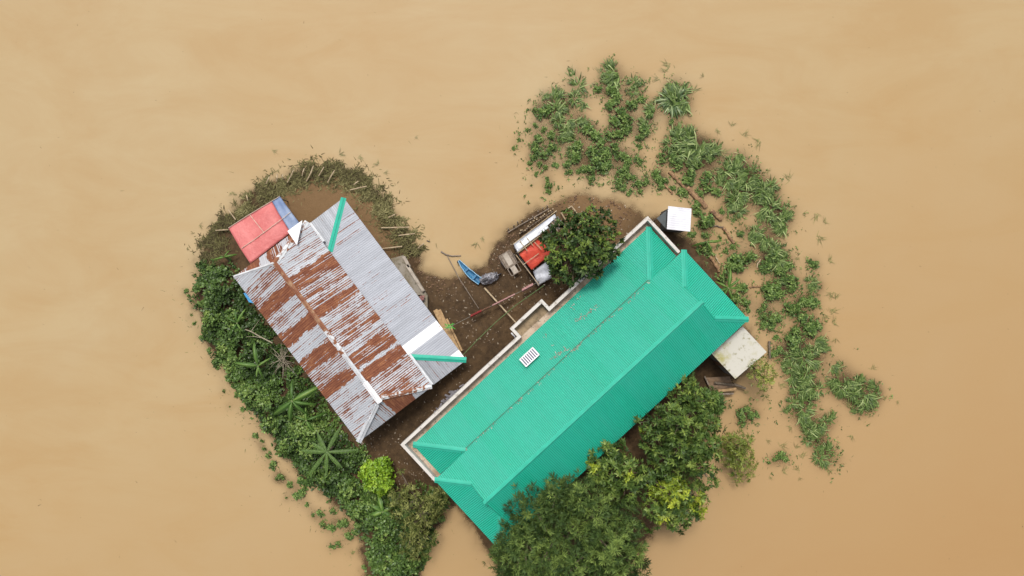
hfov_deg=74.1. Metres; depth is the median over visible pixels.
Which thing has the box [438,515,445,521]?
leafy plant
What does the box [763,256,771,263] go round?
leafy plant
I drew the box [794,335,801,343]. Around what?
leafy plant
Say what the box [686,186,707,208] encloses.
fallen trunk
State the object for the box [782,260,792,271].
leafy plant
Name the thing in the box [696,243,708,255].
leafy plant
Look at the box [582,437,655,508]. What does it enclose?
mango tree
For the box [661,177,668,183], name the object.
leafy plant
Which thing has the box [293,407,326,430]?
banana plant
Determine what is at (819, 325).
leafy plant
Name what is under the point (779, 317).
leafy plant
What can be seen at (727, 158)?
grass clump
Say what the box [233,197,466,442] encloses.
tin roofed house
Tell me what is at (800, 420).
grass clump
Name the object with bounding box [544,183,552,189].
leafy plant
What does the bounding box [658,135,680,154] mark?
grass clump
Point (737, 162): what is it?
grass clump
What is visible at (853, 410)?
grass clump
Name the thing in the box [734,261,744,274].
leafy plant
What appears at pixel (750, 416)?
leafy plant
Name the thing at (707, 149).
grass clump
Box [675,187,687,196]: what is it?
leafy plant
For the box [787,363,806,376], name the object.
grass clump
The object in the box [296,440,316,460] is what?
leafy shrub
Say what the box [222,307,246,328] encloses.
leafy shrub
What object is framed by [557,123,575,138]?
grass clump
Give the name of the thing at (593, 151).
leafy plant
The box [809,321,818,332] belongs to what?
leafy plant
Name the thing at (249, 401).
leafy shrub
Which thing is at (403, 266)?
concrete plinth
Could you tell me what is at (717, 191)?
leafy plant
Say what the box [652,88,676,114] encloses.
grass clump
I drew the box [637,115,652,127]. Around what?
grass clump
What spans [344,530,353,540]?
leafy plant
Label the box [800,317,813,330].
leafy plant
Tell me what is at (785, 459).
leafy plant
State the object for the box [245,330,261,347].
leafy shrub
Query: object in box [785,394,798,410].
grass clump
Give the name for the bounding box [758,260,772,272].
leafy plant
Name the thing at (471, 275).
blue boat
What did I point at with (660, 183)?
leafy plant
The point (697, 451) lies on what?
mango tree
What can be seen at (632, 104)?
leafy plant
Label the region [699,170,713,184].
leafy plant
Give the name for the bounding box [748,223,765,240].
grass clump
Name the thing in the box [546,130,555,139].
leafy plant
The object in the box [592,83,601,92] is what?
leafy plant
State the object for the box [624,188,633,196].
leafy plant
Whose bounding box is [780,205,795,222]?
grass clump
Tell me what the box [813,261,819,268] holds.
leafy plant
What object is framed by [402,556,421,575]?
leafy shrub
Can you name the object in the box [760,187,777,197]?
grass clump
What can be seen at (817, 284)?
grass clump
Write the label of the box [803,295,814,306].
leafy plant
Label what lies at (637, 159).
leafy plant
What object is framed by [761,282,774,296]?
leafy plant
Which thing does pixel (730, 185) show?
grass clump
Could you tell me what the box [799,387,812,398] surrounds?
grass clump
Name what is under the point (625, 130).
leafy plant
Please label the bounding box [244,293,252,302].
blue sheet
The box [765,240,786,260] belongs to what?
grass clump
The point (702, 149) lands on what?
grass clump
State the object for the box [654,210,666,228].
lean to sheet
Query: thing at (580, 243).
broadleaf tree
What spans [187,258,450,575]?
ground cover
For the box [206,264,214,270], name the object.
leafy plant
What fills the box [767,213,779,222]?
grass clump
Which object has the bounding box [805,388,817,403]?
grass clump
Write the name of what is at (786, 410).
grass clump
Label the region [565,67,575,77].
grass clump
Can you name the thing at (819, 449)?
grass clump
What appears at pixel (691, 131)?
grass clump
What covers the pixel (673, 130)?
grass clump
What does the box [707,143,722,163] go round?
grass clump
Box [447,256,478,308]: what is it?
mooring pole
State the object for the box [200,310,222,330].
leafy shrub
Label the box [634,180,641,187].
leafy plant
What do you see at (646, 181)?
leafy plant
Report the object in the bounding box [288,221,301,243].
roof sheet
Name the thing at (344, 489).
leafy shrub
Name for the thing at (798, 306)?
leafy plant
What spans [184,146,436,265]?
dry weeds
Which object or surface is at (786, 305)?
leafy plant
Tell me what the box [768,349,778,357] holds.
leafy plant
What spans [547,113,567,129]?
grass clump
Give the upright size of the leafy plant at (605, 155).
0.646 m
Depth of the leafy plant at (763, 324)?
52.77 m
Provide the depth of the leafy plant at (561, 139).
52.81 m
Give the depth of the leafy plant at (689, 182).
52.70 m
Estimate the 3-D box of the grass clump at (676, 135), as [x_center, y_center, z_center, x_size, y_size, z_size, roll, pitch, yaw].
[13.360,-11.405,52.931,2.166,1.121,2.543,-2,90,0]
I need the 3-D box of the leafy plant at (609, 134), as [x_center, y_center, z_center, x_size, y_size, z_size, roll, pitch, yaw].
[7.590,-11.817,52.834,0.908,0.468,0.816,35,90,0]
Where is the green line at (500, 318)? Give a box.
[463,285,543,354]
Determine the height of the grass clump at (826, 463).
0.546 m
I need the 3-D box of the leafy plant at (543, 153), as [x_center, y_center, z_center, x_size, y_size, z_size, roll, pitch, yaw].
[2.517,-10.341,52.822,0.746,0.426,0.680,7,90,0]
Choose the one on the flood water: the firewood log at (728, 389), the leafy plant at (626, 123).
the leafy plant at (626, 123)
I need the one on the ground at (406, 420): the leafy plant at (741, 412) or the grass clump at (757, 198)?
the grass clump at (757, 198)
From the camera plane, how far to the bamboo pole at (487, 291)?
52.06 m
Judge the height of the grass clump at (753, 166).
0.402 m
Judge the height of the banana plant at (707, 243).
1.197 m
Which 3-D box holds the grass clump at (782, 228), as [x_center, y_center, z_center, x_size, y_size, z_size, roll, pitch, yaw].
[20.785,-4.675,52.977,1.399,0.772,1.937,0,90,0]
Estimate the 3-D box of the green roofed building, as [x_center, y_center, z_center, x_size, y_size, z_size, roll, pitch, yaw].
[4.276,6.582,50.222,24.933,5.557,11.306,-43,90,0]
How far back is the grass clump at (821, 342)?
52.88 m
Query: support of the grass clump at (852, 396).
on the ground at (406, 420)
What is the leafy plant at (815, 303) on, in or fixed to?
on the ground at (406, 420)
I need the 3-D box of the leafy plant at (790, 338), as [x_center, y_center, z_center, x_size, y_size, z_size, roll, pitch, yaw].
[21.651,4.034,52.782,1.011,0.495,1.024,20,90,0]
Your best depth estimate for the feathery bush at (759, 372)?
50.16 m
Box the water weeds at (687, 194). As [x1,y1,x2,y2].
[512,53,892,482]
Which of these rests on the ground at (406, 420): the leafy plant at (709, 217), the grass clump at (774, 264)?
the grass clump at (774, 264)
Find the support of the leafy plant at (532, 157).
on the flood water
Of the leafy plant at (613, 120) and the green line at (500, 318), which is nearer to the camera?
the green line at (500, 318)
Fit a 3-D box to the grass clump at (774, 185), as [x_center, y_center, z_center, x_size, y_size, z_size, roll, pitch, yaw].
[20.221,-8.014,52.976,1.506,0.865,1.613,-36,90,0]
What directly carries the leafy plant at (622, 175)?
on the flood water
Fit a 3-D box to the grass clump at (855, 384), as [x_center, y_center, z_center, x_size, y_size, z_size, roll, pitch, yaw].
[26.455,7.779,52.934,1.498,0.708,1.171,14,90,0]
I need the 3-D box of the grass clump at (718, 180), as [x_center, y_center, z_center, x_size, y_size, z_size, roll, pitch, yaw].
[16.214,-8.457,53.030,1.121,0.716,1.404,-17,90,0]
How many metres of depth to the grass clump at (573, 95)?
52.88 m
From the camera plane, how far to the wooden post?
52.63 m
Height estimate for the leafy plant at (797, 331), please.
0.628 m
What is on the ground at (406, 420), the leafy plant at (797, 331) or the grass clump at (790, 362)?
the grass clump at (790, 362)
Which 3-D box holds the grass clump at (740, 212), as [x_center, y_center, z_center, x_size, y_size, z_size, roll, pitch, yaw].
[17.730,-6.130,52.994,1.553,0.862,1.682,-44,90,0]
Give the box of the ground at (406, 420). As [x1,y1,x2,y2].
[192,70,880,575]
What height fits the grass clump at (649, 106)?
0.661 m
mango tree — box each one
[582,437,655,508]
[632,375,726,491]
[639,459,710,534]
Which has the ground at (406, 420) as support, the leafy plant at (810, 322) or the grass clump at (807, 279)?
the grass clump at (807, 279)
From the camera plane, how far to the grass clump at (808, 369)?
52.83 m
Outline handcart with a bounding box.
[499,250,523,275]
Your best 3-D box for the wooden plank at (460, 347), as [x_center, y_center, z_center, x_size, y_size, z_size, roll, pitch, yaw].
[-4.461,3.615,52.525,0.140,0.220,2.747,-26,90,0]
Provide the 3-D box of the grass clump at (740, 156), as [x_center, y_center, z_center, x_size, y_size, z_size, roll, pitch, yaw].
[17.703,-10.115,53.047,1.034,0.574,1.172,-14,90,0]
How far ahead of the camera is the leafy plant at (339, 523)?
52.76 m
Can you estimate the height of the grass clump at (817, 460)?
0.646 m
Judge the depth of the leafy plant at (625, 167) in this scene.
52.70 m
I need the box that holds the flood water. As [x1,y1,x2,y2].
[0,0,1023,575]
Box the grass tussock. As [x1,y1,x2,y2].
[657,83,689,120]
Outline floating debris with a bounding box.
[6,11,1022,571]
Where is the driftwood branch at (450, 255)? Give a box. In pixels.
[441,251,460,256]
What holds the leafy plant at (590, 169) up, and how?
on the ground at (406, 420)
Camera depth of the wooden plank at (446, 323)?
52.43 m
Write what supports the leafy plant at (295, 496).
on the ground at (406, 420)
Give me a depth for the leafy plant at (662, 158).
52.74 m
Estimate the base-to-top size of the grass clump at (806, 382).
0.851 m
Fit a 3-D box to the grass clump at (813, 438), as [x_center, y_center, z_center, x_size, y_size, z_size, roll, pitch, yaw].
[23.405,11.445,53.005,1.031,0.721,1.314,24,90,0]
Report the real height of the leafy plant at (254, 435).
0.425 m
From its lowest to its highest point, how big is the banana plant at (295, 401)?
2.174 m
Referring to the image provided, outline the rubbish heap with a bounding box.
[434,384,463,411]
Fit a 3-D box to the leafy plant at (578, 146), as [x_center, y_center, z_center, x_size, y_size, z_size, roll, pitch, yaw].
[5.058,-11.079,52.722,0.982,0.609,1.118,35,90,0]
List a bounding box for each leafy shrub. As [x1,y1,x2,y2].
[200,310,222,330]
[205,283,225,298]
[214,340,234,357]
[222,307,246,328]
[244,392,263,410]
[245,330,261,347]
[259,413,281,433]
[271,437,295,458]
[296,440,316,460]
[315,465,331,487]
[334,478,361,501]
[347,499,366,520]
[371,523,395,544]
[377,546,400,570]
[400,500,417,521]
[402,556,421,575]
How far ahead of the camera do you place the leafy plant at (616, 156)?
52.75 m
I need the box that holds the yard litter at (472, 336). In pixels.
[358,198,634,484]
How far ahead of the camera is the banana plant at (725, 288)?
51.20 m
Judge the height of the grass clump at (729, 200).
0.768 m
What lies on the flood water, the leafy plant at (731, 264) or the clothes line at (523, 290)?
the leafy plant at (731, 264)
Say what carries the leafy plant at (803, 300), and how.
on the ground at (406, 420)
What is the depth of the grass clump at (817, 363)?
52.85 m
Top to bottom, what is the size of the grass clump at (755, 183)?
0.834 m
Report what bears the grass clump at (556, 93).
on the ground at (406, 420)
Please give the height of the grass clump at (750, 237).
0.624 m
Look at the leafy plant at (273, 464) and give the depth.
52.80 m
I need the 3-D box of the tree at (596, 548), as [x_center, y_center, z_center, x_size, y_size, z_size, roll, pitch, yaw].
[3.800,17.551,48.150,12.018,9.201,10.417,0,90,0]
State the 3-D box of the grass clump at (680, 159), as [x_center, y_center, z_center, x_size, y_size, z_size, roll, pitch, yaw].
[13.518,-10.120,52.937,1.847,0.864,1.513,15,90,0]
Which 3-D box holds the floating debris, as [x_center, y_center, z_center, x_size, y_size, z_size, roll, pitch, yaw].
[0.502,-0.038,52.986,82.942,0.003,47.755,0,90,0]
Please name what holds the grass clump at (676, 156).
on the ground at (406, 420)
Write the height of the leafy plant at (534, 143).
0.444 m
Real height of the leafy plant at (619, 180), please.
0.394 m
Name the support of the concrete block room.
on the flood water
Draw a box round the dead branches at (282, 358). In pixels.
[241,322,294,376]
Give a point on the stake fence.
(550, 211)
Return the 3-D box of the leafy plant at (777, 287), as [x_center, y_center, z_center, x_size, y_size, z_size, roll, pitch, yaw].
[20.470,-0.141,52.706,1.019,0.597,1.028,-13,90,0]
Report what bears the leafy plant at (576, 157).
on the flood water
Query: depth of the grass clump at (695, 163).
52.75 m
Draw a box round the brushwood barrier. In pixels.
[508,205,548,232]
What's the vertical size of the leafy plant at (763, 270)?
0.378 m
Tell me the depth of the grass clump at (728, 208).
52.85 m
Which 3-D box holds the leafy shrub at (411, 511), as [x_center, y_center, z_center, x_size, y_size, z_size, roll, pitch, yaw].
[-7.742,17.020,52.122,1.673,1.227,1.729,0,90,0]
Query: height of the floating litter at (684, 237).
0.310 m
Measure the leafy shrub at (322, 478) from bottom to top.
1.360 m
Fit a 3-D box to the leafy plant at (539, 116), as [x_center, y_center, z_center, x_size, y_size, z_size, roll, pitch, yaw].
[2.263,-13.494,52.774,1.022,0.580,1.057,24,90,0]
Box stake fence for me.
[519,208,552,234]
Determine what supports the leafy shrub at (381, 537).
on the ground at (406, 420)
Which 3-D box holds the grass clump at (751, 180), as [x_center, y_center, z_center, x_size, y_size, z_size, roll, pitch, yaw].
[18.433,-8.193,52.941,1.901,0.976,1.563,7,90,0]
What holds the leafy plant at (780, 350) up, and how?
on the flood water
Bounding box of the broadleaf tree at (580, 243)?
[536,203,624,288]
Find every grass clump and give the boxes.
[542,91,550,104]
[543,96,568,120]
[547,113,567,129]
[549,85,565,101]
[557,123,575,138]
[562,130,575,143]
[563,119,577,131]
[564,89,584,108]
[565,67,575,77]
[565,145,579,158]
[568,74,588,98]
[576,101,591,111]
[576,115,586,130]
[580,120,594,134]
[600,57,617,70]
[601,65,619,89]
[602,73,613,85]
[625,73,641,90]
[627,86,638,98]
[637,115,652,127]
[642,101,655,117]
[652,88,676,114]
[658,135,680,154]
[659,82,685,105]
[669,122,686,143]
[669,144,687,162]
[671,80,695,101]
[671,124,694,155]
[672,97,691,117]
[676,149,694,166]
[677,131,697,159]
[678,124,696,137]
[686,156,704,169]
[693,142,710,166]
[699,142,713,155]
[702,154,715,162]
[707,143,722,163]
[708,138,722,156]
[714,172,724,186]
[716,160,739,181]
[721,152,734,167]
[723,179,740,192]
[723,188,744,209]
[726,201,742,217]
[729,156,744,174]
[729,200,748,219]
[733,152,746,162]
[733,173,747,190]
[736,192,751,204]
[737,168,748,181]
[737,174,759,192]
[747,176,761,190]
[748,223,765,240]
[748,230,760,247]
[749,164,757,172]
[750,193,767,205]
[751,180,774,203]
[752,211,769,222]
[755,235,770,251]
[756,192,782,218]
[759,235,781,252]
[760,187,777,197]
[763,174,780,193]
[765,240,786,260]
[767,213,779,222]
[770,214,787,227]
[771,217,786,237]
[771,255,783,268]
[773,260,790,273]
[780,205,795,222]
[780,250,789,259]
[780,359,788,372]
[780,406,793,413]
[781,351,796,366]
[782,358,800,378]
[784,376,801,386]
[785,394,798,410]
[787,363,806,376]
[787,378,812,402]
[788,344,804,357]
[793,400,817,421]
[794,347,815,369]
[795,413,813,427]
[796,364,816,384]
[799,374,813,391]
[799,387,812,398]
[799,421,822,439]
[800,418,813,431]
[800,435,812,447]
[804,273,819,289]
[804,343,821,359]
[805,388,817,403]
[805,428,820,441]
[809,360,822,371]
[809,379,826,399]
[809,449,827,468]
[811,280,821,289]
[814,335,829,351]
[814,426,827,436]
[815,445,823,455]
[816,414,831,429]
[818,346,830,353]
[818,460,833,470]
[823,376,838,395]
[823,441,834,452]
[828,364,843,375]
[828,410,836,423]
[831,378,852,399]
[833,391,847,399]
[839,379,864,405]
[844,381,861,393]
[847,380,865,397]
[850,408,859,414]
[853,393,864,406]
[854,373,866,387]
[854,399,872,415]
[858,393,882,409]
[865,378,878,389]
[871,388,881,396]
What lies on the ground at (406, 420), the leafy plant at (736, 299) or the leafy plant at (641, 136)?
the leafy plant at (736, 299)
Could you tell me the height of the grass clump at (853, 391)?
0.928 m
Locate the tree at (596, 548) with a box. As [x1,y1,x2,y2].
[483,469,652,575]
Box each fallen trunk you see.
[669,171,686,189]
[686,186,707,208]
[709,209,722,220]
[709,256,719,271]
[722,227,734,243]
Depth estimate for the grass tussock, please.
52.75 m
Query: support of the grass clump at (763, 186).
on the ground at (406, 420)
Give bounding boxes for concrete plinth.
[391,255,427,308]
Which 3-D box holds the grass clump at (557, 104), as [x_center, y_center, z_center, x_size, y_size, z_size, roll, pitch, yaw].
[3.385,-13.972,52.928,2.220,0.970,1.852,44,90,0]
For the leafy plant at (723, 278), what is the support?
on the ground at (406, 420)
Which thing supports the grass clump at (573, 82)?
on the ground at (406, 420)
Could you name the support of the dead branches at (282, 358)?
on the ground at (406, 420)
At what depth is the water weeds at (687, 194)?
52.91 m
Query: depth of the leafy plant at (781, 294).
52.59 m
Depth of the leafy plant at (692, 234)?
52.87 m
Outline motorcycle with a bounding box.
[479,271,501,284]
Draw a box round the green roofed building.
[400,216,748,543]
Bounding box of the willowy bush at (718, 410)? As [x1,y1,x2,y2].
[681,371,725,415]
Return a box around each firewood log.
[714,382,733,385]
[718,387,736,391]
[733,383,745,388]
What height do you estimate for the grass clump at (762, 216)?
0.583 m
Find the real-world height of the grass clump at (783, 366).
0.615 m
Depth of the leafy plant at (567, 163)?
52.83 m
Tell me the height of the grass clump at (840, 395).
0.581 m
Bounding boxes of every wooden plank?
[434,309,455,345]
[438,309,461,353]
[446,318,462,350]
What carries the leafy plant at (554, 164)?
on the ground at (406, 420)
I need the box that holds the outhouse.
[660,206,690,232]
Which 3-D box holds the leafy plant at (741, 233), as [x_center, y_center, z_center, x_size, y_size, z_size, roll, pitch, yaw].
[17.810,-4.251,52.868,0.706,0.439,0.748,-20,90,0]
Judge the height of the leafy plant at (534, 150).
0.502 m
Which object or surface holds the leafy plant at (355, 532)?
on the ground at (406, 420)
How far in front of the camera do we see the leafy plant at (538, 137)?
52.78 m
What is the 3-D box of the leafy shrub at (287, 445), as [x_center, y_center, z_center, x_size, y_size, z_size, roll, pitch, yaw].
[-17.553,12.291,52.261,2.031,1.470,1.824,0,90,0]
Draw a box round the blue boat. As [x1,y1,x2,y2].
[458,260,480,284]
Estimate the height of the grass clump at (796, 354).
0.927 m
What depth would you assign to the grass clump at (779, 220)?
52.84 m
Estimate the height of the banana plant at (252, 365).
2.350 m
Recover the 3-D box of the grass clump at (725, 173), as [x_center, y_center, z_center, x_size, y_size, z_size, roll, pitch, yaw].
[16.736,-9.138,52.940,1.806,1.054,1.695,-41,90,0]
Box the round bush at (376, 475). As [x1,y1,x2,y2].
[357,456,395,497]
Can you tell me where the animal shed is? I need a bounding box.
[513,210,564,285]
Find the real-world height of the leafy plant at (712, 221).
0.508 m
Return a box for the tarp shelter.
[229,196,298,263]
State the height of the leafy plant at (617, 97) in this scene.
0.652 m
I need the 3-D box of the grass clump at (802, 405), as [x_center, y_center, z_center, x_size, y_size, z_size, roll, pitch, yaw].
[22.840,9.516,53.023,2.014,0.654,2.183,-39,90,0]
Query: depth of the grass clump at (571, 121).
52.91 m
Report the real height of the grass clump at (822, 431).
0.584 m
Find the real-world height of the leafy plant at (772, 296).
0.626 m
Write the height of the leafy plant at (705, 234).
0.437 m
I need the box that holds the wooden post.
[768,341,770,358]
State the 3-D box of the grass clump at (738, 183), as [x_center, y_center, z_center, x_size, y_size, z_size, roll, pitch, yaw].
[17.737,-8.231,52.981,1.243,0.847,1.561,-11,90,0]
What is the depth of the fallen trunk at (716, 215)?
52.75 m
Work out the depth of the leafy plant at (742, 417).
52.72 m
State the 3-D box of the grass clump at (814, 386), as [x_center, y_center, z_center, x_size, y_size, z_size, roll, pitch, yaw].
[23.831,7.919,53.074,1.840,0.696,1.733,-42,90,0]
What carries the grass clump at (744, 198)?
on the ground at (406, 420)
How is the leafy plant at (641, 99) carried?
on the ground at (406, 420)
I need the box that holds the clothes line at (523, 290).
[445,283,535,329]
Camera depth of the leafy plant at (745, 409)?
52.79 m
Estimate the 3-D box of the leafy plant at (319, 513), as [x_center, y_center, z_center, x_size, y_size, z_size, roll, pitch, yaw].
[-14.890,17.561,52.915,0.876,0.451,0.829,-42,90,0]
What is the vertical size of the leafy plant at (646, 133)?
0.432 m
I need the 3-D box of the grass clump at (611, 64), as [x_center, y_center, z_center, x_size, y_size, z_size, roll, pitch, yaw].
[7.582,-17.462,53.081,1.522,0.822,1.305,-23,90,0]
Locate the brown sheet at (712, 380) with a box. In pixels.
[707,376,732,390]
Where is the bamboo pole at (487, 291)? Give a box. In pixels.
[484,288,515,322]
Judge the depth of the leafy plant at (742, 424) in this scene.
52.85 m
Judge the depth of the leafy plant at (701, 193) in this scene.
52.81 m
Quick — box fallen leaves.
[466,280,649,449]
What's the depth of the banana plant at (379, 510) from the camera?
51.70 m
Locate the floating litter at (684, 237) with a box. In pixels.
[162,55,892,573]
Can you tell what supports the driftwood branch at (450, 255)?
on the flood water
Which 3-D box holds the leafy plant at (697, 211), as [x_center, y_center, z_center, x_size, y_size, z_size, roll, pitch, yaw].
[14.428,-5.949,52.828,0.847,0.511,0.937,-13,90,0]
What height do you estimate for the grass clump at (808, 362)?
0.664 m
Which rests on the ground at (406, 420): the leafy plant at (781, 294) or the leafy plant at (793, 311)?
the leafy plant at (793, 311)
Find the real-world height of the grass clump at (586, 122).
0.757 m
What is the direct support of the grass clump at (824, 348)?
on the ground at (406, 420)
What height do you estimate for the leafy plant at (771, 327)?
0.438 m
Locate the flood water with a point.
(868, 124)
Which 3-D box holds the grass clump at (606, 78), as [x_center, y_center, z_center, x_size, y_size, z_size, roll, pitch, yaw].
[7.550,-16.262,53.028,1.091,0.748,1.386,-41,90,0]
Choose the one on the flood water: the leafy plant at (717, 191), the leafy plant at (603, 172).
the leafy plant at (603, 172)
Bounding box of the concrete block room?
[709,326,765,378]
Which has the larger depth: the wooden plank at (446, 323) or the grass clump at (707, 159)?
the grass clump at (707, 159)
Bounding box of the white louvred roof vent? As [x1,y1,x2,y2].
[519,347,538,366]
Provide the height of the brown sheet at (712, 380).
0.215 m
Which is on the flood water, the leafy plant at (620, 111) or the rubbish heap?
the leafy plant at (620, 111)
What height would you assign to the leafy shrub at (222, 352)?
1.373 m
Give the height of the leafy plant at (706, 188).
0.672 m
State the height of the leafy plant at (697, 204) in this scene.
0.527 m
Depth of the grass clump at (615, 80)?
52.81 m
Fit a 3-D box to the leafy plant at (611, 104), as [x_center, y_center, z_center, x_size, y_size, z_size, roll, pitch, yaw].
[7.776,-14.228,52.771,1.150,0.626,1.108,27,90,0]
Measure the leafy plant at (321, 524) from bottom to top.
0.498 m
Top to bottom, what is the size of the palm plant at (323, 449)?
2.317 m
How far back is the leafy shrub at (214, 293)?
51.92 m
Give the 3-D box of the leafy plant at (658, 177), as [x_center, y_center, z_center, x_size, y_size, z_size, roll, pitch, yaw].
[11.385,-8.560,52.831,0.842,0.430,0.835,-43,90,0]
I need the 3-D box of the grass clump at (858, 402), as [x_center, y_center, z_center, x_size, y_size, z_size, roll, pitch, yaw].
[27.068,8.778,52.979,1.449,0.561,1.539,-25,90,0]
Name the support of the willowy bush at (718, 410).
on the ground at (406, 420)
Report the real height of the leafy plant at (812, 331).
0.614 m
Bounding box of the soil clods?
[414,195,636,293]
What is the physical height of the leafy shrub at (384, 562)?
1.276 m
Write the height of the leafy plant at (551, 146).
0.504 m
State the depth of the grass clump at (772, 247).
52.83 m
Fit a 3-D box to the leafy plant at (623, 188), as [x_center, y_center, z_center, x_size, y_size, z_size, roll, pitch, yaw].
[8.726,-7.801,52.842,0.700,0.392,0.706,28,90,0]
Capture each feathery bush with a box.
[385,467,449,561]
[718,428,758,485]
[746,356,777,393]
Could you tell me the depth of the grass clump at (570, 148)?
52.88 m
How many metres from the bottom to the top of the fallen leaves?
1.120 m
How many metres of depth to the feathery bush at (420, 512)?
50.40 m
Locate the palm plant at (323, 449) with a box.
[301,426,356,474]
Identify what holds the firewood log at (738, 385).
on the firewood log at (721, 383)
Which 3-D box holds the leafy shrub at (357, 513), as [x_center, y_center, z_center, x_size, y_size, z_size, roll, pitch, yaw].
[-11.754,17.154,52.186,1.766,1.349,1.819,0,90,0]
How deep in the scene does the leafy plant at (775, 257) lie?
52.57 m
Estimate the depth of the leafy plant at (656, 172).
52.81 m
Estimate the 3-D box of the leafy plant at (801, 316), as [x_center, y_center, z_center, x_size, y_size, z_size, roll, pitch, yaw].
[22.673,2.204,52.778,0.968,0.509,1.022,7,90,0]
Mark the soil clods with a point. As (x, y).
(512, 235)
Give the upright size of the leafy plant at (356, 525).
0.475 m
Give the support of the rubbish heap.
on the ground at (406, 420)
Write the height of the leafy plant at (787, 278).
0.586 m
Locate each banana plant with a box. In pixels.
[213,250,236,259]
[226,309,245,334]
[235,342,269,376]
[273,381,317,422]
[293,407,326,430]
[370,495,393,517]
[692,239,721,251]
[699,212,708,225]
[715,268,739,300]
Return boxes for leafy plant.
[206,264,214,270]
[251,432,258,438]
[265,450,271,458]
[269,460,278,470]
[286,481,292,487]
[291,492,300,500]
[296,488,305,497]
[297,475,303,485]
[316,507,325,517]
[319,519,327,528]
[326,522,335,532]
[329,505,338,514]
[336,519,341,528]
[340,518,350,527]
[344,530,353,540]
[351,529,359,535]
[353,520,362,528]
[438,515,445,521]
[529,153,537,160]
[530,145,540,156]
[531,141,538,147]
[533,133,542,142]
[534,108,545,120]
[540,151,547,158]
[541,104,552,117]
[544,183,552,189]
[545,148,553,155]
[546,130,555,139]
[548,143,556,151]
[551,162,559,168]
[557,136,564,143]
[562,159,571,168]
[564,169,572,176]
[567,150,582,163]
[571,139,583,150]
[579,165,586,171]
[582,123,591,135]
[585,145,599,158]
[586,165,594,174]
[588,128,602,142]
[590,154,604,169]
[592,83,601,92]
[594,137,605,147]
[596,164,609,174]
[598,149,611,161]
[602,159,612,169]
[603,131,613,141]
[604,98,616,110]
[606,84,618,96]
[608,116,618,127]
[609,92,622,104]
[609,143,618,151]
[611,128,623,141]
[614,106,628,121]
[614,151,622,160]
[615,169,625,178]
[616,178,623,185]
[618,113,632,127]
[619,126,630,135]
[619,164,628,172]
[620,151,629,160]
[620,184,626,191]
[623,157,631,166]
[623,172,631,179]
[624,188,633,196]
[625,98,638,111]
[633,155,640,163]
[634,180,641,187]
[635,133,644,141]
[636,96,645,102]
[637,122,646,132]
[641,178,649,185]
[643,127,650,136]
[645,110,653,118]
[650,168,661,176]
[652,174,662,182]
[655,152,666,163]
[655,181,663,189]
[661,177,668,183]
[667,153,675,162]
[670,160,682,171]
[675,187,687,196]
[680,175,694,186]
[685,168,696,179]
[687,228,696,237]
[690,199,700,209]
[692,208,701,217]
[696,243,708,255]
[697,190,704,196]
[697,220,708,228]
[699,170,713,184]
[699,181,712,192]
[700,212,712,223]
[701,232,708,239]
[704,247,713,257]
[708,217,714,226]
[709,186,721,197]
[714,269,727,283]
[723,258,735,271]
[727,251,742,264]
[729,291,741,303]
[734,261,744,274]
[735,408,743,416]
[736,230,744,236]
[736,281,748,293]
[737,414,745,421]
[737,421,745,428]
[738,252,750,264]
[740,295,750,306]
[742,404,751,412]
[747,250,757,261]
[747,411,756,420]
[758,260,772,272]
[758,320,768,329]
[759,269,767,274]
[759,312,767,320]
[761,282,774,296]
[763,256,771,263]
[764,291,776,302]
[766,313,777,324]
[766,322,775,330]
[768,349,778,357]
[769,251,778,261]
[771,280,781,291]
[772,266,784,275]
[774,290,784,299]
[774,314,783,321]
[775,450,785,459]
[776,345,783,353]
[780,273,793,283]
[780,456,789,462]
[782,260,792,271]
[782,301,793,311]
[784,333,794,344]
[786,275,799,287]
[786,284,796,292]
[787,341,797,352]
[788,305,800,316]
[789,326,801,336]
[792,300,801,309]
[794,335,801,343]
[797,296,807,305]
[797,311,808,321]
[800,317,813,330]
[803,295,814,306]
[803,325,816,338]
[805,258,814,268]
[808,298,820,307]
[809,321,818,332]
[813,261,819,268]
[813,319,822,332]
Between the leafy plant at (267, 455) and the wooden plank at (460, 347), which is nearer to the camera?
the wooden plank at (460, 347)
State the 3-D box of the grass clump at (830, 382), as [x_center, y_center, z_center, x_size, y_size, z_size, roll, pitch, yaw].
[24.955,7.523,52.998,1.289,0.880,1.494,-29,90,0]
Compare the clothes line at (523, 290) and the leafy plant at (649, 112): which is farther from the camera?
the leafy plant at (649, 112)
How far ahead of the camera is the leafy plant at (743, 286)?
52.75 m
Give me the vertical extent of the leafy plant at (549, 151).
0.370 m

